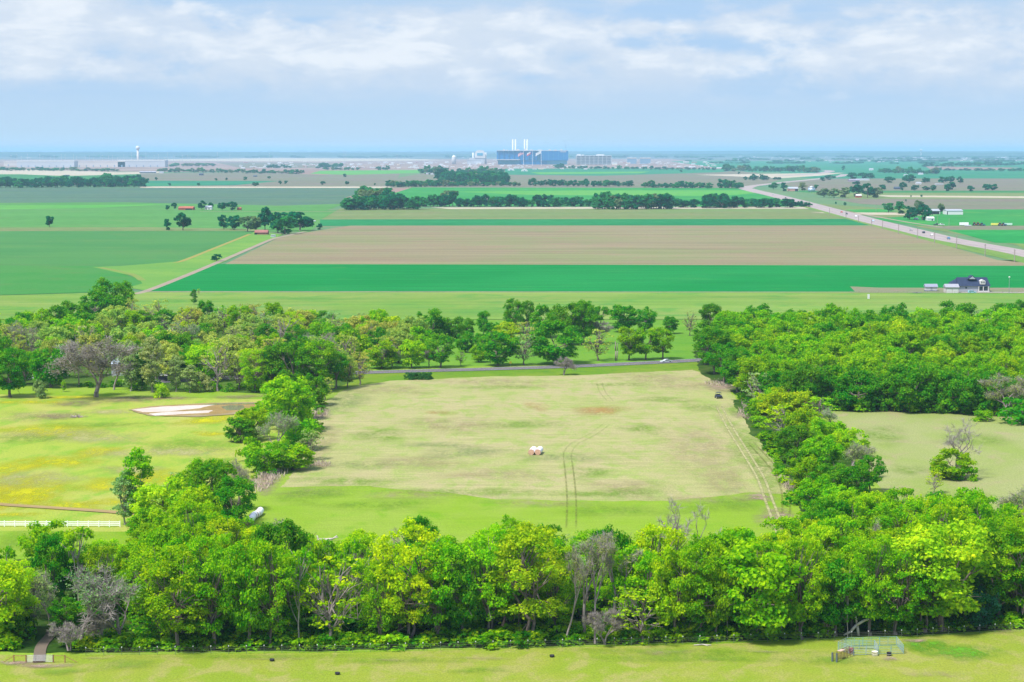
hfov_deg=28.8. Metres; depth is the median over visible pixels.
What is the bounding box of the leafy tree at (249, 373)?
[238,348,273,391]
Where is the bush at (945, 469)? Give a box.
[929,447,977,476]
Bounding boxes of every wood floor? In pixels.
[0,320,368,393]
[0,399,1023,652]
[693,348,1019,416]
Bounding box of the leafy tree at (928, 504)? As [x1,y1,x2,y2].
[921,495,943,513]
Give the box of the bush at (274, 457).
[240,441,291,471]
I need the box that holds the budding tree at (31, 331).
[9,325,40,349]
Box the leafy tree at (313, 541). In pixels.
[280,536,318,552]
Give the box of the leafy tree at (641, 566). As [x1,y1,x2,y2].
[605,544,668,619]
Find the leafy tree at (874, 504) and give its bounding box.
[848,501,892,518]
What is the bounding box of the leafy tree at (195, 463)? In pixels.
[185,457,223,492]
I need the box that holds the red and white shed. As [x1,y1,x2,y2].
[787,187,797,190]
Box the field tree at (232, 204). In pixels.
[224,201,237,209]
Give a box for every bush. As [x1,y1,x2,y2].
[19,606,37,625]
[32,379,47,398]
[153,383,169,398]
[191,370,212,391]
[235,435,262,462]
[240,441,291,471]
[818,393,839,410]
[832,391,854,410]
[853,395,873,411]
[864,392,887,410]
[880,397,902,411]
[893,395,921,412]
[906,398,930,412]
[924,397,946,412]
[929,447,977,476]
[930,464,946,477]
[938,394,960,413]
[950,465,977,481]
[953,401,975,414]
[971,399,993,411]
[972,409,993,421]
[987,403,1003,411]
[996,397,1023,424]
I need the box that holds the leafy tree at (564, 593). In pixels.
[535,564,582,634]
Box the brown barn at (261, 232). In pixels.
[254,230,268,234]
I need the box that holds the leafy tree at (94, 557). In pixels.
[82,543,128,611]
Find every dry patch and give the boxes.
[2,475,57,484]
[15,412,68,417]
[28,431,115,440]
[97,410,126,413]
[115,449,199,454]
[117,467,140,471]
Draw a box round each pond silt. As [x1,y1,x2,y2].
[133,405,210,411]
[150,410,212,415]
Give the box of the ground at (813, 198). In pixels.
[0,151,1023,319]
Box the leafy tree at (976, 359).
[955,351,989,375]
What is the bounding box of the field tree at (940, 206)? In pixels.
[937,203,944,211]
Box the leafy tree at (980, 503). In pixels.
[969,495,1016,539]
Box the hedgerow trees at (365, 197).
[340,185,811,209]
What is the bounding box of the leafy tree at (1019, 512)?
[1001,506,1023,524]
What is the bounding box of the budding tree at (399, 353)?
[381,345,403,366]
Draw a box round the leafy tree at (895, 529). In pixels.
[882,526,902,570]
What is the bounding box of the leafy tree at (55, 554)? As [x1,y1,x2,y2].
[42,547,81,601]
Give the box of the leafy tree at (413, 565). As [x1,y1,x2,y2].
[396,542,437,625]
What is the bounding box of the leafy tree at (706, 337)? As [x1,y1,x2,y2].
[691,326,736,373]
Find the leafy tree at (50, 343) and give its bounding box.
[39,337,72,369]
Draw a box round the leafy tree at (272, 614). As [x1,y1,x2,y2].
[235,539,302,643]
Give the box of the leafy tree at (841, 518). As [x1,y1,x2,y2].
[828,514,862,540]
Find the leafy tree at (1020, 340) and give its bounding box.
[1010,336,1023,351]
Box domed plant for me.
[469,150,486,163]
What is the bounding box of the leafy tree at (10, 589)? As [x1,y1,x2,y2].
[0,559,30,632]
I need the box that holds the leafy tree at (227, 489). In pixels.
[213,474,258,521]
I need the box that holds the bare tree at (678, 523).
[655,496,724,549]
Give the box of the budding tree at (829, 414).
[818,407,838,422]
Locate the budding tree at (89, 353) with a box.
[40,333,142,397]
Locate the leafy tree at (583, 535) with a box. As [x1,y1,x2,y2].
[565,528,618,610]
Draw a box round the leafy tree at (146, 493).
[129,475,199,522]
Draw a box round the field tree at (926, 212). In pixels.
[912,207,932,219]
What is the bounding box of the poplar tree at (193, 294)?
[190,289,197,302]
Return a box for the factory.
[493,149,567,163]
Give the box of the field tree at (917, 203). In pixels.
[914,200,923,208]
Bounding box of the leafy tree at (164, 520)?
[139,507,192,538]
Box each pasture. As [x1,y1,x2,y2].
[0,394,286,531]
[0,631,1023,681]
[281,370,788,500]
[829,409,1023,509]
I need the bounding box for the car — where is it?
[660,359,671,362]
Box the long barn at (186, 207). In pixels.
[178,206,194,209]
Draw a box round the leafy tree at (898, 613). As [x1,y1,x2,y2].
[863,546,934,634]
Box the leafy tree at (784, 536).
[755,528,789,592]
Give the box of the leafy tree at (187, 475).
[168,469,202,495]
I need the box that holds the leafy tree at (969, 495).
[941,486,994,517]
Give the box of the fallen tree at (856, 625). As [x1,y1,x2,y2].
[844,612,868,635]
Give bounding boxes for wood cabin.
[158,373,172,379]
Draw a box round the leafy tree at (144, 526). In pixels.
[125,522,158,550]
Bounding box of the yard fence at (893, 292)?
[859,291,1002,292]
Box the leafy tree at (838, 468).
[807,462,851,487]
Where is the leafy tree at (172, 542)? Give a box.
[159,537,187,632]
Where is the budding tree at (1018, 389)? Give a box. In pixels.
[977,370,1023,418]
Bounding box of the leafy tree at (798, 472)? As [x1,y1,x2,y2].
[783,454,822,488]
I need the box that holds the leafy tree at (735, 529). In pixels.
[717,526,744,541]
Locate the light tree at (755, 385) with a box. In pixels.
[740,372,770,398]
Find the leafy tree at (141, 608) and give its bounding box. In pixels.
[125,545,184,637]
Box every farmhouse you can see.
[204,206,212,209]
[925,217,934,220]
[949,275,990,291]
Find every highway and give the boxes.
[738,174,847,188]
[741,189,1023,256]
[777,170,833,175]
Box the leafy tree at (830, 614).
[805,557,865,635]
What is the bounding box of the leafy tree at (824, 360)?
[799,348,835,378]
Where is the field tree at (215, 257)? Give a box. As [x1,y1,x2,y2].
[210,254,221,260]
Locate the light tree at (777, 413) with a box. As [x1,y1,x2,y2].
[761,404,798,432]
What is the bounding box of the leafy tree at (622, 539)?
[584,523,633,615]
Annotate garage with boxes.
[576,154,611,163]
[943,284,958,292]
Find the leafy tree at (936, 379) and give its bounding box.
[916,364,956,404]
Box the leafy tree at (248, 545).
[222,543,289,630]
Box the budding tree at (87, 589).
[60,561,145,638]
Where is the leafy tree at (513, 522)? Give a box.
[486,514,522,534]
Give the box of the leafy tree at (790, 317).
[764,312,803,331]
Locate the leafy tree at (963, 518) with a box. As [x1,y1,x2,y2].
[927,511,976,524]
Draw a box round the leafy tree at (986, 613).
[956,585,1002,628]
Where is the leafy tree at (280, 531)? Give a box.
[246,518,314,557]
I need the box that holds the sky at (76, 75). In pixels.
[0,0,1023,150]
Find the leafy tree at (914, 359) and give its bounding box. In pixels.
[886,352,926,376]
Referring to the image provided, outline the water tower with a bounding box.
[136,146,139,159]
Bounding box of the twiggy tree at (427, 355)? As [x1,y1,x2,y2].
[424,348,435,366]
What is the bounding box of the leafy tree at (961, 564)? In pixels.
[922,552,972,592]
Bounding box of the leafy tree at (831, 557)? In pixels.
[820,539,889,629]
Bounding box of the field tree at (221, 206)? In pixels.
[217,202,225,208]
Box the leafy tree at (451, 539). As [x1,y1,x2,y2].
[439,534,470,552]
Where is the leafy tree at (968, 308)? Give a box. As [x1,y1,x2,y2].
[938,299,977,317]
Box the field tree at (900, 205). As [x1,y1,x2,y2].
[894,201,905,213]
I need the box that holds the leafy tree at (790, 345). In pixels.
[774,333,813,358]
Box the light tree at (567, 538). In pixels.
[558,534,575,546]
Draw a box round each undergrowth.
[0,608,1023,651]
[1,587,1021,639]
[77,379,1021,519]
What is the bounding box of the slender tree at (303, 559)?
[280,549,319,637]
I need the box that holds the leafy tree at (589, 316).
[567,300,599,344]
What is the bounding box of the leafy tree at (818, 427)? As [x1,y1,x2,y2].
[807,416,846,447]
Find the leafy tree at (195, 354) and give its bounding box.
[184,344,219,381]
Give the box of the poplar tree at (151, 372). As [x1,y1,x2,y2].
[138,336,166,391]
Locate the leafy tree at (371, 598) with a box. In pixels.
[359,558,397,634]
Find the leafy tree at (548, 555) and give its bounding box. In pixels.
[529,540,561,600]
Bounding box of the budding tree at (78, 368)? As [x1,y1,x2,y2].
[65,349,86,386]
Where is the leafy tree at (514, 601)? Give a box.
[499,550,546,622]
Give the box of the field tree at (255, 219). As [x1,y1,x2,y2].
[251,216,260,227]
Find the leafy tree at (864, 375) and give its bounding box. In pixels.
[832,367,886,410]
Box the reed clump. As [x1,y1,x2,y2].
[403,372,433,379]
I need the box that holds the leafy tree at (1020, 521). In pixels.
[998,516,1023,558]
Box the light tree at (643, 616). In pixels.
[609,580,670,642]
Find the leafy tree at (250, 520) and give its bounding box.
[217,516,259,543]
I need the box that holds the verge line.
[149,291,630,291]
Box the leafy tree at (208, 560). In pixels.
[157,556,225,634]
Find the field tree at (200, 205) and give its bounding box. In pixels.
[197,200,206,207]
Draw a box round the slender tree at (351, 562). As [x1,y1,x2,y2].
[332,550,355,612]
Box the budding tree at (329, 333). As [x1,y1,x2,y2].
[325,325,342,338]
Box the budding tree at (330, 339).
[314,334,342,349]
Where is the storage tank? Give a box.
[452,155,455,163]
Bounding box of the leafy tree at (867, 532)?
[854,527,901,571]
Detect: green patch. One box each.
[908,641,941,647]
[935,646,984,656]
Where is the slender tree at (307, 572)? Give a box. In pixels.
[301,546,316,621]
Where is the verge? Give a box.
[332,362,700,390]
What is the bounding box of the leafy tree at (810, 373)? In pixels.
[780,361,832,405]
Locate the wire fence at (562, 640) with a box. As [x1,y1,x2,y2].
[85,623,1022,654]
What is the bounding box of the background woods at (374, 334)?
[0,160,1023,633]
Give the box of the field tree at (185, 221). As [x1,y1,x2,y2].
[173,212,191,229]
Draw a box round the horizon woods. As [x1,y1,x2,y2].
[0,149,1023,163]
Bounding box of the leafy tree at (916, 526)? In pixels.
[901,520,959,566]
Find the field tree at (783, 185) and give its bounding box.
[780,182,786,190]
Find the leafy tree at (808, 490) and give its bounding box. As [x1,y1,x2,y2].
[792,473,838,510]
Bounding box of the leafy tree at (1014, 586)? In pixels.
[985,521,1023,616]
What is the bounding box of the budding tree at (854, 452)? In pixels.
[842,439,877,477]
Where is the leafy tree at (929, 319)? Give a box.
[909,314,939,328]
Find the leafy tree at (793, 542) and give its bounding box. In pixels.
[777,534,831,639]
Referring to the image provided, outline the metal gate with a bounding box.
[27,655,52,661]
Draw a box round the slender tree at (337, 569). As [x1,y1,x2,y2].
[328,559,350,613]
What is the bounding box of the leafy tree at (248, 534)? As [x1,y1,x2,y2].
[239,526,280,549]
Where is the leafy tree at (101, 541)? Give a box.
[85,538,130,578]
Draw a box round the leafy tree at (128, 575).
[115,556,149,615]
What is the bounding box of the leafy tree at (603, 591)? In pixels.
[591,554,635,614]
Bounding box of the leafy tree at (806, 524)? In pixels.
[800,516,839,548]
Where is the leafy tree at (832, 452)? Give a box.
[796,433,845,472]
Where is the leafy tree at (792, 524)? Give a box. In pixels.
[759,515,805,551]
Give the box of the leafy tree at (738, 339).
[714,333,751,350]
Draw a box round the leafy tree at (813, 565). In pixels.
[799,548,840,613]
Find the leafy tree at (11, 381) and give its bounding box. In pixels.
[0,346,29,396]
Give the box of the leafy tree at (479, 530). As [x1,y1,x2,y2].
[461,529,482,545]
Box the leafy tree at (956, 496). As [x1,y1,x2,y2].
[953,493,999,513]
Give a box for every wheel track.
[716,407,776,531]
[722,407,782,528]
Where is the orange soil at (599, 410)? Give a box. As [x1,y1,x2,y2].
[588,408,610,412]
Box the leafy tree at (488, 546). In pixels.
[459,522,529,629]
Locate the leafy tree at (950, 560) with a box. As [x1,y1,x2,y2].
[896,536,962,632]
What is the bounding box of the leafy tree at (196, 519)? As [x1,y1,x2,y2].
[186,512,247,551]
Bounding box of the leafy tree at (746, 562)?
[714,537,810,638]
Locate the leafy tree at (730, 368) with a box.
[718,345,752,391]
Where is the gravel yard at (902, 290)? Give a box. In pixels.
[850,286,1023,292]
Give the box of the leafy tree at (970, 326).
[949,319,986,338]
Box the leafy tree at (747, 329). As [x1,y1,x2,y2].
[730,324,764,342]
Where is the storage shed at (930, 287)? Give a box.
[924,284,937,290]
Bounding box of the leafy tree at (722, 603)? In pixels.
[691,543,744,639]
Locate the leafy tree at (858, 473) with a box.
[835,463,878,496]
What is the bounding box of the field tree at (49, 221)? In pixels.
[45,216,53,226]
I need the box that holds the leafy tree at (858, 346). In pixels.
[848,340,880,360]
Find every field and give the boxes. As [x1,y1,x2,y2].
[0,157,1023,160]
[0,159,716,171]
[0,169,163,175]
[0,174,136,179]
[0,188,374,205]
[0,202,339,210]
[0,204,163,208]
[0,210,336,231]
[0,227,267,230]
[0,231,254,266]
[0,265,141,294]
[95,232,281,289]
[140,172,399,185]
[140,186,391,187]
[145,181,274,185]
[152,264,1023,291]
[165,158,429,160]
[216,162,345,167]
[226,225,1023,265]
[239,168,362,174]
[311,170,425,174]
[320,219,866,225]
[323,208,844,218]
[346,188,408,197]
[391,171,778,187]
[395,187,800,206]
[431,207,808,208]
[468,190,752,195]
[505,168,725,175]
[531,171,649,173]
[672,161,1023,171]
[712,173,838,177]
[780,172,1023,178]
[785,178,1023,190]
[792,191,1023,192]
[803,206,1023,262]
[815,193,1023,198]
[816,212,905,214]
[820,204,1023,244]
[835,199,1023,208]
[849,209,893,211]
[874,209,1023,225]
[879,195,1023,197]
[926,166,1010,169]
[928,226,1023,229]
[949,230,1023,243]
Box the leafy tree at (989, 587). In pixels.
[964,526,1023,616]
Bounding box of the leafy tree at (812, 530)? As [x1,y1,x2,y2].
[798,522,846,556]
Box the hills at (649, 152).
[57,151,1023,153]
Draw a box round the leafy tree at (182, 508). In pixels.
[167,498,224,553]
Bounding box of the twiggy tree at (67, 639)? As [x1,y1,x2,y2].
[46,620,85,650]
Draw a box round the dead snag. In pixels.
[614,341,617,360]
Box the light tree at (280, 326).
[267,316,305,341]
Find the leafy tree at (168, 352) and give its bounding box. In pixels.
[154,343,183,380]
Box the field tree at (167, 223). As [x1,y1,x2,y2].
[164,219,171,229]
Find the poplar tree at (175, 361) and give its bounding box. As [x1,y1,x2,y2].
[165,354,185,391]
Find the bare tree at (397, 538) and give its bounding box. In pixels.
[391,527,402,542]
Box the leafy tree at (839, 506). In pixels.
[805,494,856,527]
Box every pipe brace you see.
[2,655,26,662]
[53,655,75,662]
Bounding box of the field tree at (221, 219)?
[217,214,227,227]
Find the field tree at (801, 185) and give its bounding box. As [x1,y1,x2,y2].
[799,182,807,189]
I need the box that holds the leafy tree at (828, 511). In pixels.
[790,507,846,541]
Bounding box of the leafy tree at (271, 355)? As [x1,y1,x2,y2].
[259,343,287,380]
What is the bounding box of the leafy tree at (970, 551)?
[885,517,1000,631]
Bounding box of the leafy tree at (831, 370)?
[808,362,856,400]
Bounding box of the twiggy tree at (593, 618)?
[581,608,627,644]
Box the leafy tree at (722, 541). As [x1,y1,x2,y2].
[679,531,746,606]
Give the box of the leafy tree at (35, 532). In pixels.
[16,518,76,576]
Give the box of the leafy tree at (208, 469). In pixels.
[186,458,237,510]
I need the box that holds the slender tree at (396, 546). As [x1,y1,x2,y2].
[388,544,413,565]
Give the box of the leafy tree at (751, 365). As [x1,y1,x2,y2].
[732,355,768,397]
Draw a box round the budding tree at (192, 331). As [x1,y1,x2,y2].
[174,321,202,340]
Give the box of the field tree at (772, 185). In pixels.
[768,182,778,188]
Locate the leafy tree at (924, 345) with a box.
[913,333,950,359]
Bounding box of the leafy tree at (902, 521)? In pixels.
[895,510,913,531]
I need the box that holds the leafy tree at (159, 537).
[146,528,203,582]
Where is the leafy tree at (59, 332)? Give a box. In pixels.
[34,325,73,352]
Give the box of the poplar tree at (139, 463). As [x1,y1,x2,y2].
[117,446,154,512]
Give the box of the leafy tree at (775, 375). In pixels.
[755,367,800,393]
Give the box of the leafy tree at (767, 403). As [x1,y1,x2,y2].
[757,386,798,420]
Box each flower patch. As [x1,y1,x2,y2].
[0,463,34,476]
[0,479,33,495]
[0,484,63,500]
[0,494,32,506]
[2,401,58,402]
[5,426,74,435]
[35,458,80,465]
[53,396,87,398]
[53,502,88,507]
[80,449,114,456]
[88,479,110,488]
[90,499,117,503]
[137,472,167,481]
[190,415,226,422]
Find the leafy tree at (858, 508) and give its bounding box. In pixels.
[838,499,874,529]
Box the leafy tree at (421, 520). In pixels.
[403,514,440,546]
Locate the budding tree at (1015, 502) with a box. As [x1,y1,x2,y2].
[994,485,1023,516]
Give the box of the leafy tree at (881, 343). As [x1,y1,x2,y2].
[860,336,894,356]
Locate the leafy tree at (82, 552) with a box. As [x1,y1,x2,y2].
[72,541,123,585]
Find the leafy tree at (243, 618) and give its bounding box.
[214,536,277,645]
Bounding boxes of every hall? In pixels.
[467,160,480,163]
[627,158,636,163]
[640,158,650,163]
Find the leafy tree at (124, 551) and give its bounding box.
[105,544,149,600]
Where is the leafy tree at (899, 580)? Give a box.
[883,553,909,612]
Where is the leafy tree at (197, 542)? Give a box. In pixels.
[176,533,247,649]
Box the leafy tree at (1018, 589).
[986,522,1023,598]
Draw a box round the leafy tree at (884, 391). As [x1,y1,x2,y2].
[860,371,907,405]
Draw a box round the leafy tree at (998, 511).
[991,502,1018,526]
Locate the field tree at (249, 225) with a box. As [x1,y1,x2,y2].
[239,216,256,231]
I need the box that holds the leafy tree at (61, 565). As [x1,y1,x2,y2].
[27,531,75,604]
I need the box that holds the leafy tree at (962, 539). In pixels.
[948,531,998,574]
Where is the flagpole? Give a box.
[527,150,532,165]
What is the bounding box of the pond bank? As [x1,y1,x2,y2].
[129,402,256,416]
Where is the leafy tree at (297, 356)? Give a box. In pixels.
[269,340,315,381]
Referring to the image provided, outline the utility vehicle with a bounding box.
[714,392,722,398]
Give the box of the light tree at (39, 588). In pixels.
[23,566,52,630]
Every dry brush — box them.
[251,474,276,490]
[709,384,731,390]
[753,493,768,499]
[764,510,789,527]
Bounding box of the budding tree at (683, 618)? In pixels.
[673,561,696,622]
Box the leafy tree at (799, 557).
[766,540,810,603]
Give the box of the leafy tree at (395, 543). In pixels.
[372,541,407,596]
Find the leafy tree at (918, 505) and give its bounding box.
[864,498,925,537]
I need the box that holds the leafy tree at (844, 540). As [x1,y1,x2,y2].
[817,516,867,562]
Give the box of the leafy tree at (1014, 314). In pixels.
[991,307,1023,325]
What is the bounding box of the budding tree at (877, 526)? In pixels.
[868,518,885,547]
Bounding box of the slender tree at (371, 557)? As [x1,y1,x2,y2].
[365,541,380,613]
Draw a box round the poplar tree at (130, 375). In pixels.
[120,339,142,390]
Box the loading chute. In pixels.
[831,646,853,662]
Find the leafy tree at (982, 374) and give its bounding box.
[964,369,1003,408]
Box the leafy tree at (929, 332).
[899,323,941,354]
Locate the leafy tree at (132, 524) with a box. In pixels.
[125,507,171,538]
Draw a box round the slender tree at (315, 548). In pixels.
[307,533,323,626]
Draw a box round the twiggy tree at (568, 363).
[554,357,576,374]
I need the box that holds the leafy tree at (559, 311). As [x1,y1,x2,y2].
[545,302,584,344]
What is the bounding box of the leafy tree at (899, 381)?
[886,363,935,411]
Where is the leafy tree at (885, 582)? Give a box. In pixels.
[840,532,902,635]
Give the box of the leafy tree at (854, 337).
[842,328,879,347]
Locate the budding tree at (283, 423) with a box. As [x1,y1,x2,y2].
[255,411,300,441]
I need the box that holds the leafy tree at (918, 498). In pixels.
[904,494,926,512]
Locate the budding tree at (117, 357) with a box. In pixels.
[104,343,128,389]
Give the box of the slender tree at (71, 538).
[59,525,95,600]
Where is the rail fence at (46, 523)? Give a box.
[0,520,119,526]
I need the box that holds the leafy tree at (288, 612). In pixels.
[264,550,310,630]
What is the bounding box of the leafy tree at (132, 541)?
[125,539,145,576]
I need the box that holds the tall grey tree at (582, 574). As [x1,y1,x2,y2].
[563,543,587,637]
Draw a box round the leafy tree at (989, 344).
[967,323,1012,352]
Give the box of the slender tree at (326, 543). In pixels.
[314,539,335,618]
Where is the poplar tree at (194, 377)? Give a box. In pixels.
[179,365,198,392]
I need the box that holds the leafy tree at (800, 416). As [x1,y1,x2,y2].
[781,407,830,443]
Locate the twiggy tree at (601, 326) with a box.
[585,321,612,342]
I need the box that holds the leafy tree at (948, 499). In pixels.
[908,493,962,528]
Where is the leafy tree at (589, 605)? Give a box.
[556,554,606,623]
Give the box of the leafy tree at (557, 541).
[537,532,571,574]
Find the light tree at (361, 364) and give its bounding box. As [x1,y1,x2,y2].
[351,350,374,384]
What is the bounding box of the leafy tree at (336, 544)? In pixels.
[314,538,345,573]
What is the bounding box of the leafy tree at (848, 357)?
[836,350,883,374]
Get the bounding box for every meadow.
[0,292,1023,318]
[0,320,702,368]
[0,361,1023,655]
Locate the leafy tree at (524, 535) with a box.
[482,520,578,631]
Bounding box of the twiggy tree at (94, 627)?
[84,610,115,638]
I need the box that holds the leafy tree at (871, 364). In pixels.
[833,352,882,392]
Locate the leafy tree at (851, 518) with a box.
[843,514,859,533]
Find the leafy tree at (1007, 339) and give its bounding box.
[999,332,1023,356]
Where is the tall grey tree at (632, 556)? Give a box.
[592,529,644,611]
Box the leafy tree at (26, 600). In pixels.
[0,558,41,620]
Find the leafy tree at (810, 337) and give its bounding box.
[802,333,834,350]
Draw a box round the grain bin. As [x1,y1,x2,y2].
[808,186,814,191]
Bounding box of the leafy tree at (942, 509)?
[928,502,986,536]
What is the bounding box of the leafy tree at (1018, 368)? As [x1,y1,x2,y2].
[1003,355,1023,374]
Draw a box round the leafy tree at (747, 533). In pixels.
[719,526,758,594]
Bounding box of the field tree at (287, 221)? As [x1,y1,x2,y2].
[272,215,298,233]
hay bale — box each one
[528,448,534,454]
[535,448,540,454]
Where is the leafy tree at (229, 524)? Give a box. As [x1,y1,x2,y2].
[202,515,243,556]
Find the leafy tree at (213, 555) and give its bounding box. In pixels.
[207,542,236,625]
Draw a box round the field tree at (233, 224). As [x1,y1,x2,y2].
[226,215,241,229]
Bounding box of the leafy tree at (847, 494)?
[834,490,856,512]
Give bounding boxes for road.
[0,503,133,514]
[33,631,54,661]
[97,267,144,279]
[135,232,302,293]
[155,358,701,382]
[178,234,250,261]
[200,211,344,211]
[847,211,981,226]
[959,292,1023,292]
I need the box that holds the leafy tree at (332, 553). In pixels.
[304,544,334,600]
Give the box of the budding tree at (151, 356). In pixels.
[141,353,156,378]
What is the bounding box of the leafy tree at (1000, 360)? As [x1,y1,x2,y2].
[988,354,1021,376]
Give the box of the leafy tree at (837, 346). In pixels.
[823,340,851,373]
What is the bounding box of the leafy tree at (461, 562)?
[419,542,465,620]
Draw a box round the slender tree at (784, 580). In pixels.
[772,554,793,634]
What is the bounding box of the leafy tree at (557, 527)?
[534,524,566,561]
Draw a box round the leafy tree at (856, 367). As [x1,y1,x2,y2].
[842,358,885,384]
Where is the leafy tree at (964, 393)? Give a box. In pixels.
[939,369,984,413]
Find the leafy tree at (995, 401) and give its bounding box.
[987,374,1023,408]
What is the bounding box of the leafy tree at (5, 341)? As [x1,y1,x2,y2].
[0,331,13,373]
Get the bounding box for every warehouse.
[4,161,16,165]
[16,161,77,166]
[78,161,124,166]
[118,160,167,166]
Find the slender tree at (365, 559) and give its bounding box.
[355,550,372,602]
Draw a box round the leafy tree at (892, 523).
[862,511,900,529]
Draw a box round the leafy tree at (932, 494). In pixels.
[924,490,963,499]
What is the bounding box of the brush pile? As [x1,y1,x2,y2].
[70,413,86,417]
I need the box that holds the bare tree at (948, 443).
[940,417,982,467]
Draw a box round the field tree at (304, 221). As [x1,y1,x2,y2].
[288,212,314,230]
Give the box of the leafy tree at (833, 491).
[818,484,857,500]
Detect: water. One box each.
[203,403,253,404]
[221,405,244,409]
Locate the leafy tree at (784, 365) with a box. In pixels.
[755,354,794,383]
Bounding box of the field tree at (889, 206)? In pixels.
[882,203,893,211]
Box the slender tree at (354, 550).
[342,538,360,616]
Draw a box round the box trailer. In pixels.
[959,222,968,225]
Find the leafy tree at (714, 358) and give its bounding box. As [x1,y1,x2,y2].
[703,341,739,383]
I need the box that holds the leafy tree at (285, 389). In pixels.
[259,373,316,422]
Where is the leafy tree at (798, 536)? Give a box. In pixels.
[796,535,829,577]
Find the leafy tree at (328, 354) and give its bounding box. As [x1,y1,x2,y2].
[292,338,338,387]
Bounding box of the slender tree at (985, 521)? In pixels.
[967,512,989,528]
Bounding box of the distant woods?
[0,161,1023,188]
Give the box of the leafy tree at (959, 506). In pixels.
[923,497,962,519]
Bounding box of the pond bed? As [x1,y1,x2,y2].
[132,403,255,415]
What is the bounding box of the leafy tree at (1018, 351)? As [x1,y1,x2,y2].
[1011,344,1023,357]
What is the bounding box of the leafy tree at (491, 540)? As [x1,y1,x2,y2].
[472,532,504,590]
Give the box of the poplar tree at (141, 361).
[131,354,150,388]
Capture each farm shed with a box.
[139,171,155,172]
[923,209,939,213]
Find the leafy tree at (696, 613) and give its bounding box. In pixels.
[666,532,729,636]
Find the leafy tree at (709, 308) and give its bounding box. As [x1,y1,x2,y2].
[698,302,721,324]
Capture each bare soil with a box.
[0,661,27,663]
[27,664,61,666]
[58,400,87,404]
[107,397,139,400]
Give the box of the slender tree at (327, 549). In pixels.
[323,547,340,600]
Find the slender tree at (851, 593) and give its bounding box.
[840,563,855,637]
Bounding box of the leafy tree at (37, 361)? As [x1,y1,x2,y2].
[27,343,74,386]
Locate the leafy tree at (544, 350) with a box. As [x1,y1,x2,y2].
[526,318,584,361]
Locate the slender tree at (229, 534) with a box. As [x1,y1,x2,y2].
[211,532,236,557]
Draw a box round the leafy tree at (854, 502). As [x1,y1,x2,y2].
[845,494,890,531]
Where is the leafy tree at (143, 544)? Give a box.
[134,525,184,575]
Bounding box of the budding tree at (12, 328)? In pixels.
[3,319,21,339]
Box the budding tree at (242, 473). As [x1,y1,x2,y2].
[228,458,256,504]
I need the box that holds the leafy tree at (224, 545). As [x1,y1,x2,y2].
[206,535,244,594]
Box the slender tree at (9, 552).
[0,545,18,570]
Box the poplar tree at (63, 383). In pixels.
[60,380,65,391]
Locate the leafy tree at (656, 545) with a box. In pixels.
[645,537,678,554]
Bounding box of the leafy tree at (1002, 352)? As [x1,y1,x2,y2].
[998,351,1023,361]
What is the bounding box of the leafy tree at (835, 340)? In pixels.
[823,336,854,356]
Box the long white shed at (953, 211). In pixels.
[943,209,962,214]
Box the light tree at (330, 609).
[290,555,372,640]
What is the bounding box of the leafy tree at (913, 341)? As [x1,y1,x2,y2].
[885,330,924,358]
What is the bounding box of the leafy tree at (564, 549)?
[547,544,581,613]
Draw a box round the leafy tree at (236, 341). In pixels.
[218,334,253,373]
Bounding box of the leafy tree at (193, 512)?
[178,509,220,532]
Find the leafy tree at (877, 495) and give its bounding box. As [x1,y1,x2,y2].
[850,490,889,526]
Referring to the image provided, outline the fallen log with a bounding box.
[317,535,337,540]
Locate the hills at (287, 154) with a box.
[0,152,1023,156]
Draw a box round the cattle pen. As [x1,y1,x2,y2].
[838,636,903,655]
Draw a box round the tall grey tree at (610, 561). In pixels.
[582,532,614,643]
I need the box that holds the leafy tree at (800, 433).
[770,423,815,458]
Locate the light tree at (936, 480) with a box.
[925,470,944,492]
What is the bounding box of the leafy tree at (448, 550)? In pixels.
[405,541,470,638]
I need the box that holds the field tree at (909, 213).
[903,206,916,219]
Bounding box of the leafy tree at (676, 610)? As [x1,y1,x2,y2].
[647,543,704,640]
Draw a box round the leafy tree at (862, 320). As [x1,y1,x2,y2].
[838,308,867,326]
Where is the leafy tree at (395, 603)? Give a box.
[368,516,443,638]
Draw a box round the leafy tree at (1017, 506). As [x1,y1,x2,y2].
[1011,494,1021,525]
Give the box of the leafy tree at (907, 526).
[897,522,930,537]
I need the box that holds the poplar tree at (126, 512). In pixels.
[109,470,136,524]
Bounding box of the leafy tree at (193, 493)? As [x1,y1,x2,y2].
[162,482,222,517]
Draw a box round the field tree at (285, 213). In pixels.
[277,211,301,221]
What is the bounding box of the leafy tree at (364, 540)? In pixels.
[333,528,391,605]
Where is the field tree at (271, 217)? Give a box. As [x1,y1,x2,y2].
[267,212,283,232]
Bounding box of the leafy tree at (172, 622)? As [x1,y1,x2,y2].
[137,542,220,649]
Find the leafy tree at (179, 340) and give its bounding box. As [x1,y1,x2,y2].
[145,329,195,367]
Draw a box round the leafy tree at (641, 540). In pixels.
[628,521,689,625]
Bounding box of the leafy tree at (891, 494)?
[878,486,919,525]
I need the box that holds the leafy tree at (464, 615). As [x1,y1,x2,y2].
[436,547,486,628]
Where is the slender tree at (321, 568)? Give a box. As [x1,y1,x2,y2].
[309,561,330,633]
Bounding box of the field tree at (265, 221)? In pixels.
[257,206,272,229]
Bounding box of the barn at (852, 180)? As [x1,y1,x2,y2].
[848,179,859,181]
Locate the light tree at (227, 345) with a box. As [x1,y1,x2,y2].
[199,336,237,390]
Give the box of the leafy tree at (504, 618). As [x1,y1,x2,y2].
[476,543,530,625]
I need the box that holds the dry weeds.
[250,379,891,494]
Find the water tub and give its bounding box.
[872,651,877,655]
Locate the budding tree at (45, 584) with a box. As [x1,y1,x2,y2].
[30,568,59,619]
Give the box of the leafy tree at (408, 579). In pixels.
[376,564,416,631]

